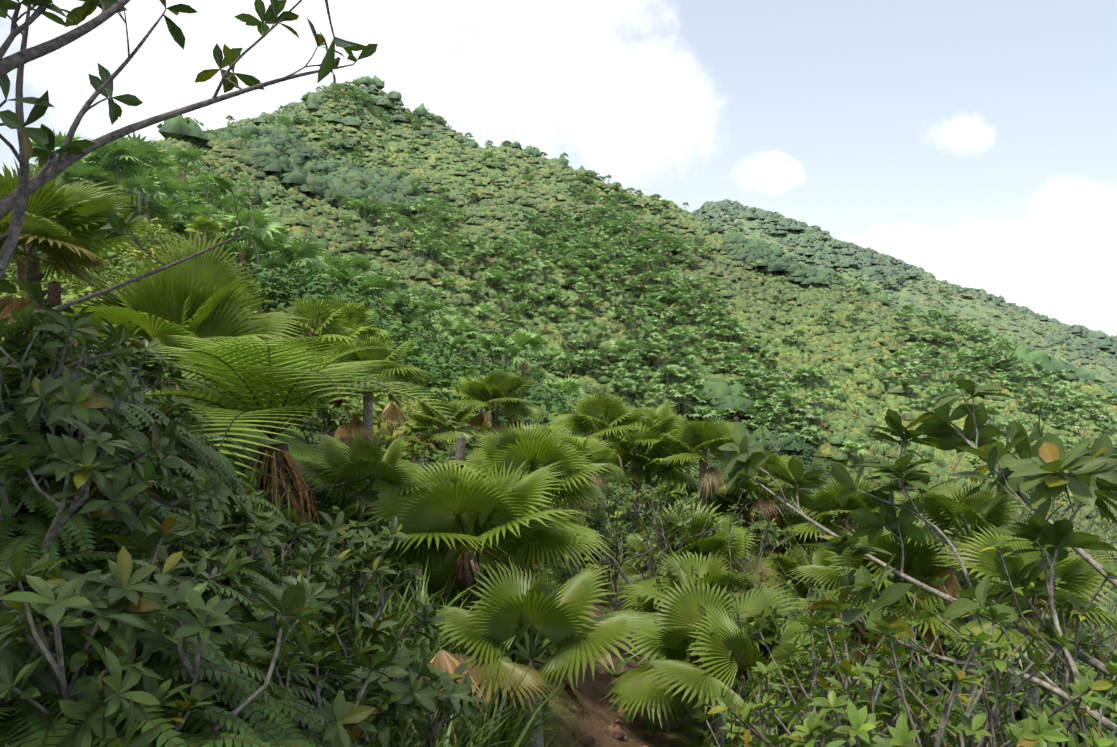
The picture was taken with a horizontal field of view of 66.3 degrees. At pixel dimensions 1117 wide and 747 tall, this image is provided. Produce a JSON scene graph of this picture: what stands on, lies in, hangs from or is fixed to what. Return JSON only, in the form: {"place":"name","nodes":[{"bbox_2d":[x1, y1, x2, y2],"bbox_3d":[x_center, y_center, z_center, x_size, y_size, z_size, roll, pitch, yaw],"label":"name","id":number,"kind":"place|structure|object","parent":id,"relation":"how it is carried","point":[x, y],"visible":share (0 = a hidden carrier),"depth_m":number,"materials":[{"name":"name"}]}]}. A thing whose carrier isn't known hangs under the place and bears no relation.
{"place":"outdoors","nodes":[
{"label":"outdoors","id":0,"kind":"place"},
{"bbox_2d":[0,305,736,746],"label":"grass","id":1,"kind":"structure","parent":0,"point":[494,727],"depth_m":3.65,"materials":[{"name":"green plant"}]},
{"bbox_2d":[0,0,1116,335],"label":"sky","id":2,"kind":"structure","parent":0,"point":[968,143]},
{"bbox_2d":[1,87,1116,746],"bbox_3d":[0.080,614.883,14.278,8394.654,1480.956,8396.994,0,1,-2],"label":"terrain","id":3,"kind":"structure","parent":0,"point":[595,693],"depth_m":135.79,"materials":[{"name":"green plant"}]},
{"bbox_2d":[47,281,61,313],"bbox_3d":[-4.180,-0.420,7.044,0.161,0.691,0.138,0,1,21],"label":"stump","id":4,"kind":"object","parent":3,"relation":"on","point":[54,292],"visible":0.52,"depth_m":7.00,"materials":[{"name":"wood"}]},
{"bbox_2d":[0,299,132,499],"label":"bank shrub","id":5,"kind":"object","parent":3,"relation":"on","point":[24,323],"visible":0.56,"depth_m":2.93,"materials":[{"name":"green plant"}]},
{"bbox_2d":[0,319,142,372],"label":"bank shrub","id":6,"kind":"object","parent":3,"relation":"on","point":[133,356],"visible":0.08,"depth_m":3.81,"materials":[{"name":"green plant"}]},
{"bbox_2d":[0,159,154,338],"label":"palm","id":7,"kind":"object","parent":3,"relation":"on","point":[61,227],"visible":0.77,"depth_m":7.04,"materials":[{"name":"green plant"}]},
{"bbox_2d":[0,302,186,488],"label":"bank shrub","id":8,"kind":"object","parent":3,"relation":"on","point":[78,395],"visible":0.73,"depth_m":2.69,"materials":[{"name":"green plant"}]},
{"bbox_2d":[3,320,211,445],"bbox_3d":[-1.748,0.227,3.255,0.773,0.849,0.667,0,1,-2],"label":"bank shrub","id":9,"kind":"object","parent":3,"relation":"on","point":[175,402],"visible":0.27,"depth_m":3.29,"materials":[{"name":"green plant"}]},
{"bbox_2d":[0,411,218,604],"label":"bank shrub","id":10,"kind":"object","parent":3,"relation":"on","point":[84,453],"visible":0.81,"depth_m":2.25,"materials":[{"name":"green plant"}]},
{"bbox_2d":[1,414,231,549],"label":"bank shrub","id":11,"kind":"object","parent":3,"relation":"on","point":[217,493],"visible":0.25,"depth_m":2.69,"materials":[{"name":"green plant"}]},
{"bbox_2d":[0,514,241,746],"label":"bank shrub","id":12,"kind":"object","parent":3,"relation":"on","point":[123,597],"visible":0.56,"depth_m":1.91,"materials":[{"name":"green plant"}]},
{"bbox_2d":[69,327,184,399],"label":"bank shrub","id":13,"kind":"object","parent":3,"relation":"on","point":[147,375],"visible":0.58,"depth_m":4.44,"materials":[{"name":"green plant"}]},
{"bbox_2d":[0,578,265,721],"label":"bank shrub","id":14,"kind":"object","parent":3,"relation":"on","point":[43,681],"visible":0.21,"depth_m":1.80,"materials":[{"name":"green plant"}]},
{"bbox_2d":[0,550,323,746],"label":"dark shrub","id":15,"kind":"object","parent":3,"relation":"on","point":[210,615],"visible":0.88,"depth_m":1.81,"materials":[{"name":"green plant"}]},
{"bbox_2d":[0,363,337,746],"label":"fern","id":16,"kind":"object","parent":3,"relation":"on","point":[29,725],"depth_m":2.31,"materials":[{"name":"green plant"}]},
{"bbox_2d":[59,477,284,577],"bbox_3d":[-1.297,0.660,2.762,0.752,0.755,0.706,1,1,36],"label":"dark shrub","id":17,"kind":"object","parent":3,"relation":"on","point":[237,524],"visible":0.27,"depth_m":2.76,"materials":[{"name":"green plant"}]},
{"bbox_2d":[52,251,309,391],"bbox_3d":[-3.228,0.210,7.248,2.173,2.420,2.507,0,1,-2],"label":"palm","id":18,"kind":"object","parent":3,"relation":"on","point":[133,318],"visible":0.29,"depth_m":7.00,"materials":[{"name":"green plant"}]},
{"bbox_2d":[156,276,274,394],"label":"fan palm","id":19,"kind":"object","parent":18,"relation":"attached to","point":[227,326],"visible":0.15,"depth_m":7.19,"materials":[{"name":"green plant"}]},
{"bbox_2d":[0,0,379,520],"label":"tree","id":20,"kind":"object","parent":3,"relation":"on","point":[69,152],"visible":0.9,"depth_m":3.36,"materials":[{"name":"green plant"}]},
{"bbox_2d":[142,227,256,317],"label":"fan palm","id":21,"kind":"object","parent":3,"relation":"on","point":[199,266],"visible":0.38,"depth_m":7.37,"materials":[{"name":"green plant"}]},
{"bbox_2d":[165,413,235,473],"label":"fern","id":22,"kind":"object","parent":3,"relation":"on","point":[215,448],"visible":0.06,"depth_m":3.67,"materials":[{"name":"green plant"}]},
{"bbox_2d":[200,474,263,509],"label":"dark shrub","id":23,"kind":"object","parent":3,"relation":"on","point":[249,491],"visible":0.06,"depth_m":3.95,"materials":[{"name":"green plant"}]},
{"bbox_2d":[168,546,312,668],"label":"dark shrub","id":24,"kind":"object","parent":3,"relation":"on","point":[219,559],"visible":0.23,"depth_m":2.50,"materials":[{"name":"green plant"}]},
{"bbox_2d":[187,548,338,699],"bbox_3d":[-0.953,0.935,2.775,0.468,0.620,0.911,0,1,-2],"label":"dark shrub","id":25,"kind":"object","parent":3,"relation":"on","point":[320,591],"visible":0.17,"depth_m":2.96,"materials":[{"name":"green plant"}]},
{"bbox_2d":[117,335,458,524],"bbox_3d":[-1.818,0.716,5.348,2.277,1.918,2.229,1,1,35],"label":"tree fern","id":26,"kind":"object","parent":3,"relation":"on","point":[259,391],"visible":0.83,"depth_m":5.08,"materials":[{"name":"green plant"}]},
{"bbox_2d":[203,644,400,746],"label":"dark shrub","id":27,"kind":"object","parent":3,"relation":"on","point":[342,717],"visible":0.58,"depth_m":2.18,"materials":[{"name":"green plant"}]},
{"bbox_2d":[260,508,372,598],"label":"dark shrub","id":28,"kind":"object","parent":3,"relation":"on","point":[303,532],"visible":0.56,"depth_m":3.66,"materials":[{"name":"green plant"}]},
{"bbox_2d":[291,402,351,447],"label":"shrub","id":29,"kind":"object","parent":3,"relation":"on","point":[333,416],"visible":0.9,"depth_m":8.13,"materials":[{"name":"green plant"}]},
{"bbox_2d":[253,531,425,693],"bbox_3d":[-1.005,0.949,3.299,0.951,0.670,0.628,0,1,-2],"label":"dark shrub","id":30,"kind":"object","parent":3,"relation":"on","point":[340,583],"visible":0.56,"depth_m":3.38,"materials":[{"name":"green plant"}]},
{"bbox_2d":[257,633,434,746],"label":"dark shrub","id":31,"kind":"object","parent":3,"relation":"on","point":[398,711],"visible":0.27,"depth_m":2.53,"materials":[{"name":"green plant"}]},
{"bbox_2d":[339,434,354,504],"bbox_3d":[-1.659,0.749,6.706,0.145,0.547,0.133,0,1,21],"label":"dark stump","id":32,"kind":"object","parent":3,"relation":"on","point":[345,438],"visible":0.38,"depth_m":6.66,"materials":[{"name":"brown plant"}]},
{"bbox_2d":[152,389,555,746],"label":"floor ferns","id":33,"kind":"object","parent":3,"relation":"on","point":[430,587],"depth_m":5.05,"materials":[{"name":"green plant"}]},
{"bbox_2d":[280,610,440,746],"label":"dark shrub","id":34,"kind":"object","parent":3,"relation":"on","point":[373,637],"visible":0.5,"depth_m":2.61,"materials":[{"name":"green plant"}]},
{"bbox_2d":[314,505,409,596],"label":"dark shrub","id":35,"kind":"object","parent":3,"relation":"on","point":[388,532],"visible":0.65,"depth_m":4.43,"materials":[{"name":"green plant"}]},
{"bbox_2d":[293,431,441,531],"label":"palm","id":36,"kind":"object","parent":3,"relation":"on","point":[343,460],"visible":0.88,"depth_m":6.07,"materials":[{"name":"green plant"}]},
{"bbox_2d":[312,332,439,447],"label":"palm","id":37,"kind":"object","parent":3,"relation":"on","point":[403,372],"visible":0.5,"depth_m":10.12,"materials":[{"name":"green plant"}]},
{"bbox_2d":[0,214,752,518],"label":"trees","id":38,"kind":"object","parent":3,"relation":"on","point":[279,293],"visible":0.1,"depth_m":39.77,"materials":[{"name":"green plant"}]},
{"bbox_2d":[315,580,444,660],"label":"dark shrub","id":39,"kind":"object","parent":3,"relation":"on","point":[428,616],"visible":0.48,"depth_m":3.57,"materials":[{"name":"green plant"}]},
{"bbox_2d":[296,654,489,746],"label":"dark shrub","id":40,"kind":"object","parent":3,"relation":"on","point":[450,692],"visible":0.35,"depth_m":2.81,"materials":[{"name":"green plant"}]},
{"bbox_2d":[378,403,411,433],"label":"dead palm frond","id":41,"kind":"object","parent":3,"relation":"on","point":[391,411],"visible":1,"depth_m":8.79,"materials":[{"name":"brown plant"}]},
{"bbox_2d":[367,444,432,481],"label":"shrub","id":42,"kind":"object","parent":3,"relation":"on","point":[412,454],"visible":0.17,"depth_m":8.31,"materials":[{"name":"green plant"}]},
{"bbox_2d":[399,397,483,472],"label":"palm","id":43,"kind":"object","parent":3,"relation":"on","point":[427,418],"visible":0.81,"depth_m":11.74,"materials":[{"name":"green plant"}]},
{"bbox_2d":[407,650,486,744],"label":"dead palm frond","id":44,"kind":"object","parent":3,"relation":"on","point":[444,661],"visible":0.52,"depth_m":3.34,"materials":[{"name":"brown plant"}]},
{"bbox_2d":[389,470,513,602],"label":"palm leaf","id":45,"kind":"object","parent":3,"relation":"on","point":[436,579],"visible":0.17,"depth_m":5.77,"materials":[{"name":"green plant"}]},
{"bbox_2d":[416,428,487,480],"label":"shrub","id":46,"kind":"object","parent":3,"relation":"on","point":[424,453],"visible":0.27,"depth_m":9.79,"materials":[{"name":"green plant"}]},
{"bbox_2d":[447,433,465,563],"bbox_3d":[-0.892,1.074,7.373,0.173,1.130,0.126,-1,1,-24],"label":"grey stump","id":47,"kind":"object","parent":3,"relation":"on","point":[460,447],"visible":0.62,"depth_m":7.33,"materials":[{"name":"grey wood"}]},
{"bbox_2d":[353,459,619,607],"bbox_3d":[-0.484,1.487,5.802,1.907,1.830,1.995,0,1,-2],"label":"palm","id":48,"kind":"object","parent":3,"relation":"on","point":[492,519],"visible":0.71,"depth_m":5.60,"materials":[{"name":"green plant"}]},
{"bbox_2d":[477,460,554,567],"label":"palm leaf","id":49,"kind":"object","parent":48,"relation":"on","point":[501,480],"visible":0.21,"depth_m":6.16,"materials":[{"name":"green plant"}]},
{"bbox_2d":[447,369,548,443],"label":"palm","id":50,"kind":"object","parent":3,"relation":"on","point":[501,390],"visible":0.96,"depth_m":13.74,"materials":[{"name":"green plant"}]},
{"bbox_2d":[465,568,556,606],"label":"palm tree","id":51,"kind":"object","parent":3,"relation":"on","point":[474,596],"visible":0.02,"depth_m":5.39,"materials":[{"name":"green plant"}]},
{"bbox_2d":[474,635,550,695],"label":"shrub","id":52,"kind":"object","parent":3,"relation":"on","point":[540,643],"visible":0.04,"depth_m":4.57,"materials":[{"name":"green plant"}]},
{"bbox_2d":[476,422,580,512],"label":"palm","id":53,"kind":"object","parent":3,"relation":"on","point":[565,441],"visible":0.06,"depth_m":9.97,"materials":[{"name":"green plant"}]},
{"bbox_2d":[482,534,578,590],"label":"palm tree","id":54,"kind":"object","parent":3,"relation":"on","point":[551,569],"visible":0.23,"depth_m":7.07,"materials":[{"name":"green plant"}]},
{"bbox_2d":[439,419,622,584],"bbox_3d":[-0.342,1.197,7.362,1.850,1.634,1.494,0,1,-2],"label":"palm","id":55,"kind":"object","parent":3,"relation":"on","point":[517,450],"visible":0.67,"depth_m":7.18,"materials":[{"name":"green plant"}]},
{"bbox_2d":[338,78,742,226],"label":"trees","id":56,"kind":"object","parent":3,"relation":"on","point":[735,224],"visible":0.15,"depth_m":407.60,"materials":[{"name":"green plant"}]},
{"bbox_2d":[432,560,664,746],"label":"palm","id":57,"kind":"object","parent":3,"relation":"on","point":[534,613],"visible":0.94,"depth_m":3.99,"materials":[{"name":"green plant"}]},
{"bbox_2d":[0,80,1116,564],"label":"trees","id":58,"kind":"object","parent":3,"relation":"on","point":[384,204],"visible":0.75,"depth_m":212.39,"materials":[{"name":"green plant"}]},
{"bbox_2d":[0,266,1116,746],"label":"shrubs","id":59,"kind":"object","parent":3,"relation":"on","point":[334,320],"visible":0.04,"depth_m":12.68,"materials":[{"name":"green plant"}]},
{"bbox_2d":[4,128,1116,655],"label":"trees","id":60,"kind":"object","parent":3,"relation":"on","point":[134,168],"visible":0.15,"depth_m":71.03,"materials":[{"name":"green plant"}]},
{"bbox_2d":[539,396,624,516],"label":"shrub","id":61,"kind":"object","parent":3,"relation":"on","point":[573,431],"visible":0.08,"depth_m":12.42,"materials":[{"name":"green plant"}]},
{"bbox_2d":[102,75,1076,378],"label":"ridge trees","id":62,"kind":"object","parent":3,"relation":"on","point":[178,127],"visible":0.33,"depth_m":274.69,"materials":[{"name":"green plant"}]},
{"bbox_2d":[559,435,625,579],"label":"palm","id":63,"kind":"object","parent":3,"relation":"on","point":[596,452],"visible":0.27,"depth_m":10.35,"materials":[{"name":"green plant"}]},
{"bbox_2d":[547,393,650,585],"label":"palm","id":64,"kind":"object","parent":3,"relation":"on","point":[605,415],"visible":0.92,"depth_m":11.80,"materials":[{"name":"green plant"}]},
{"bbox_2d":[571,654,646,746],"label":"trail rock","id":65,"kind":"object","parent":3,"relation":"on","point":[613,730],"visible":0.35,"depth_m":5.19,"materials":[{"name":"rock"},{"name":"soil"}]},
{"bbox_2d":[569,467,698,641],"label":"shrub","id":66,"kind":"object","parent":3,"relation":"on","point":[597,523],"visible":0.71,"depth_m":8.07,"materials":[{"name":"green plant"}]},
{"bbox_2d":[617,401,681,528],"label":"palm","id":67,"kind":"object","parent":3,"relation":"on","point":[661,413],"visible":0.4,"depth_m":13.22,"materials":[{"name":"green plant"}]},
{"bbox_2d":[260,79,1116,391],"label":"trees","id":68,"kind":"object","parent":3,"relation":"on","point":[824,249],"visible":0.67,"depth_m":509.17,"materials":[{"name":"green plant"}]},
{"bbox_2d":[610,497,783,618],"bbox_3d":[1.524,2.392,9.616,1.999,1.850,1.934,0,1,-2],"label":"palm","id":69,"kind":"object","parent":3,"relation":"on","point":[705,546],"visible":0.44,"depth_m":9.48,"materials":[{"name":"green plant"}]},
{"bbox_2d":[658,415,739,512],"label":"palm","id":70,"kind":"object","parent":3,"relation":"on","point":[694,438],"visible":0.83,"depth_m":12.11,"materials":[{"name":"green plant"}]},
{"bbox_2d":[602,480,796,617],"bbox_3d":[1.545,2.003,9.242,2.299,1.745,1.431,0,1,-11],"label":"shrub","id":71,"kind":"object","parent":3,"relation":"on","point":[630,551],"visible":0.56,"depth_m":8.97,"materials":[{"name":"green plant"}]},
{"bbox_2d":[616,548,788,695],"bbox_3d":[1.105,2.038,6.596,1.373,1.352,1.424,0,1,-2],"label":"palm tree","id":72,"kind":"object","parent":3,"relation":"on","point":[641,592],"visible":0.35,"depth_m":6.67,"materials":[{"name":"green plant"}]},
{"bbox_2d":[602,576,806,745],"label":"palm","id":73,"kind":"object","parent":3,"relation":"on","point":[673,633],"visible":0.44,"depth_m":5.57,"materials":[{"name":"green plant"}]},
{"bbox_2d":[690,468,792,549],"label":"palm","id":74,"kind":"object","parent":3,"relation":"on","point":[731,499],"visible":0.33,"depth_m":12.35,"materials":[{"name":"green plant"}]},
{"bbox_2d":[652,520,850,699],"bbox_3d":[1.474,1.907,6.660,1.507,1.533,1.460,0,1,-2],"label":"shrub","id":75,"kind":"object","parent":3,"relation":"on","point":[760,584],"visible":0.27,"depth_m":6.60,"materials":[{"name":"green plant"}]},
{"bbox_2d":[690,568,824,678],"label":"shrub","id":76,"kind":"object","parent":3,"relation":"on","point":[816,590],"visible":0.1,"depth_m":7.51,"materials":[{"name":"green plant"}]},
{"bbox_2d":[713,447,805,584],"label":"palm","id":77,"kind":"object","parent":3,"relation":"on","point":[763,501],"visible":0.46,"depth_m":11.46,"materials":[{"name":"green plant"}]},
{"bbox_2d":[636,601,883,746],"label":"palm","id":78,"kind":"object","parent":3,"relation":"on","point":[724,637],"visible":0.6,"depth_m":4.98,"materials":[{"name":"green plant"}]},
{"bbox_2d":[595,591,927,746],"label":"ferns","id":79,"kind":"object","parent":3,"relation":"on","point":[649,722],"visible":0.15,"depth_m":6.06,"materials":[{"name":"green plant"}]},
{"bbox_2d":[670,604,904,746],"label":"shrub","id":80,"kind":"object","parent":3,"relation":"on","point":[749,631],"visible":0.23,"depth_m":5.19,"materials":[{"name":"green plant"}]},
{"bbox_2d":[735,501,840,615],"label":"palm","id":81,"kind":"object","parent":3,"relation":"on","point":[786,515],"visible":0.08,"depth_m":11.57,"materials":[{"name":"green plant"}]},
{"bbox_2d":[734,485,862,553],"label":"shrub","id":82,"kind":"object","parent":3,"relation":"on","point":[772,522],"visible":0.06,"depth_m":11.80,"materials":[{"name":"green plant"}]},
{"bbox_2d":[701,646,929,746],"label":"light shrub","id":83,"kind":"object","parent":3,"relation":"on","point":[781,715],"visible":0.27,"depth_m":3.96,"materials":[{"name":"green plant"}]},
{"bbox_2d":[759,536,887,671],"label":"palm","id":84,"kind":"object","parent":3,"relation":"on","point":[817,555],"visible":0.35,"depth_m":10.64,"materials":[{"name":"green plant"}]},
{"bbox_2d":[735,405,952,598],"bbox_3d":[3.918,2.553,12.955,3.580,4.138,4.338,0,1,-2],"label":"shrub","id":85,"kind":"object","parent":3,"relation":"on","point":[762,429],"visible":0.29,"depth_m":12.09,"materials":[{"name":"green plant"}]},
{"bbox_2d":[777,476,913,661],"bbox_3d":[3.795,2.778,11.229,1.971,2.994,1.860,0,1,-2],"label":"palm","id":86,"kind":"object","parent":3,"relation":"on","point":[825,502],"visible":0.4,"depth_m":11.05,"materials":[{"name":"green plant"}]},
{"bbox_2d":[692,636,1052,746],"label":"light shrub","id":87,"kind":"object","parent":3,"relation":"on","point":[726,704],"visible":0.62,"depth_m":3.20,"materials":[{"name":"green plant"}]},
{"bbox_2d":[751,614,996,746],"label":"light shrub","id":88,"kind":"object","parent":3,"relation":"on","point":[863,722],"visible":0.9,"depth_m":2.36,"materials":[{"name":"green plant"}]},
{"bbox_2d":[784,511,975,737],"bbox_3d":[3.373,2.576,8.551,2.118,2.353,2.062,0,1,-2],"label":"palm","id":89,"kind":"object","parent":3,"relation":"on","point":[920,565],"visible":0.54,"depth_m":8.42,"materials":[{"name":"green plant"}]},
{"bbox_2d":[801,684,992,746],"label":"light shrub","id":90,"kind":"object","parent":3,"relation":"on","point":[900,707],"visible":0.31,"depth_m":2.95,"materials":[{"name":"green plant"}]},
{"bbox_2d":[744,581,1067,746],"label":"light shrub","id":91,"kind":"object","parent":3,"relation":"on","point":[803,639],"visible":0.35,"depth_m":3.86,"materials":[{"name":"green plant"}]},
{"bbox_2d":[712,670,1116,746],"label":"light shrub","id":92,"kind":"object","parent":3,"relation":"on","point":[1071,742],"visible":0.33,"depth_m":2.87,"materials":[{"name":"green plant"}]},
{"bbox_2d":[718,377,1116,735],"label":"tree","id":93,"kind":"object","parent":3,"relation":"on","point":[1048,459],"visible":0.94,"depth_m":4.04,"materials":[{"name":"green plant"}]},
{"bbox_2d":[741,602,1113,746],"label":"light shrub","id":94,"kind":"object","parent":3,"relation":"on","point":[956,720],"visible":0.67,"depth_m":2.98,"materials":[{"name":"green plant"}]},
{"bbox_2d":[738,601,1116,746],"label":"light shrub","id":95,"kind":"object","parent":3,"relation":"on","point":[969,726],"visible":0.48,"depth_m":3.05,"materials":[{"name":"green plant"}]},
{"bbox_2d":[758,627,1112,746],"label":"light shrub","id":96,"kind":"object","parent":3,"relation":"on","point":[1041,732],"visible":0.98,"depth_m":2.53,"materials":[{"name":"green plant"}]},
{"bbox_2d":[782,695,1091,746],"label":"light shrub","id":97,"kind":"object","parent":3,"relation":"on","point":[916,703],"visible":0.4,"depth_m":2.92,"materials":[{"name":"green plant"}]},
{"bbox_2d":[765,606,1116,746],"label":"light shrub","id":98,"kind":"object","parent":3,"relation":"on","point":[833,703],"visible":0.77,"depth_m":2.55,"materials":[{"name":"green plant"}]},
{"bbox_2d":[771,357,1116,734],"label":"shrub","id":99,"kind":"object","parent":3,"relation":"on","point":[789,524],"visible":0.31,"depth_m":10.39,"materials":[{"name":"green plant"}]},
{"bbox_2d":[880,478,1022,735],"bbox_3d":[3.837,2.415,7.954,1.668,2.975,1.733,0,1,-2],"label":"palm tree","id":100,"kind":"object","parent":3,"relation":"on","point":[944,509],"visible":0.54,"depth_m":7.94,"materials":[{"name":"green plant"}]},
{"bbox_2d":[802,661,1116,746],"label":"light shrub","id":101,"kind":"object","parent":3,"relation":"on","point":[1111,669],"visible":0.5,"depth_m":2.93,"materials":[{"name":"green plant"}]},
{"bbox_2d":[855,539,1116,746],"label":"light shrub","id":102,"kind":"object","parent":3,"relation":"on","point":[1079,641],"visible":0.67,"depth_m":3.48,"materials":[{"name":"green plant"}]},
{"bbox_2d":[931,523,1116,725],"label":"palm tree","id":103,"kind":"object","parent":3,"relation":"on","point":[1074,571],"visible":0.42,"depth_m":6.73,"materials":[{"name":"green plant"}]},
{"bbox_2d":[944,447,1116,746],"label":"shrub","id":104,"kind":"object","parent":3,"relation":"on","point":[1024,514],"visible":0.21,"depth_m":8.24,"materials":[{"name":"green plant"}]},
{"bbox_2d":[971,435,1116,727],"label":"shrub","id":105,"kind":"object","parent":3,"relation":"on","point":[1025,520],"visible":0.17,"depth_m":9.91,"materials":[{"name":"green plant"}]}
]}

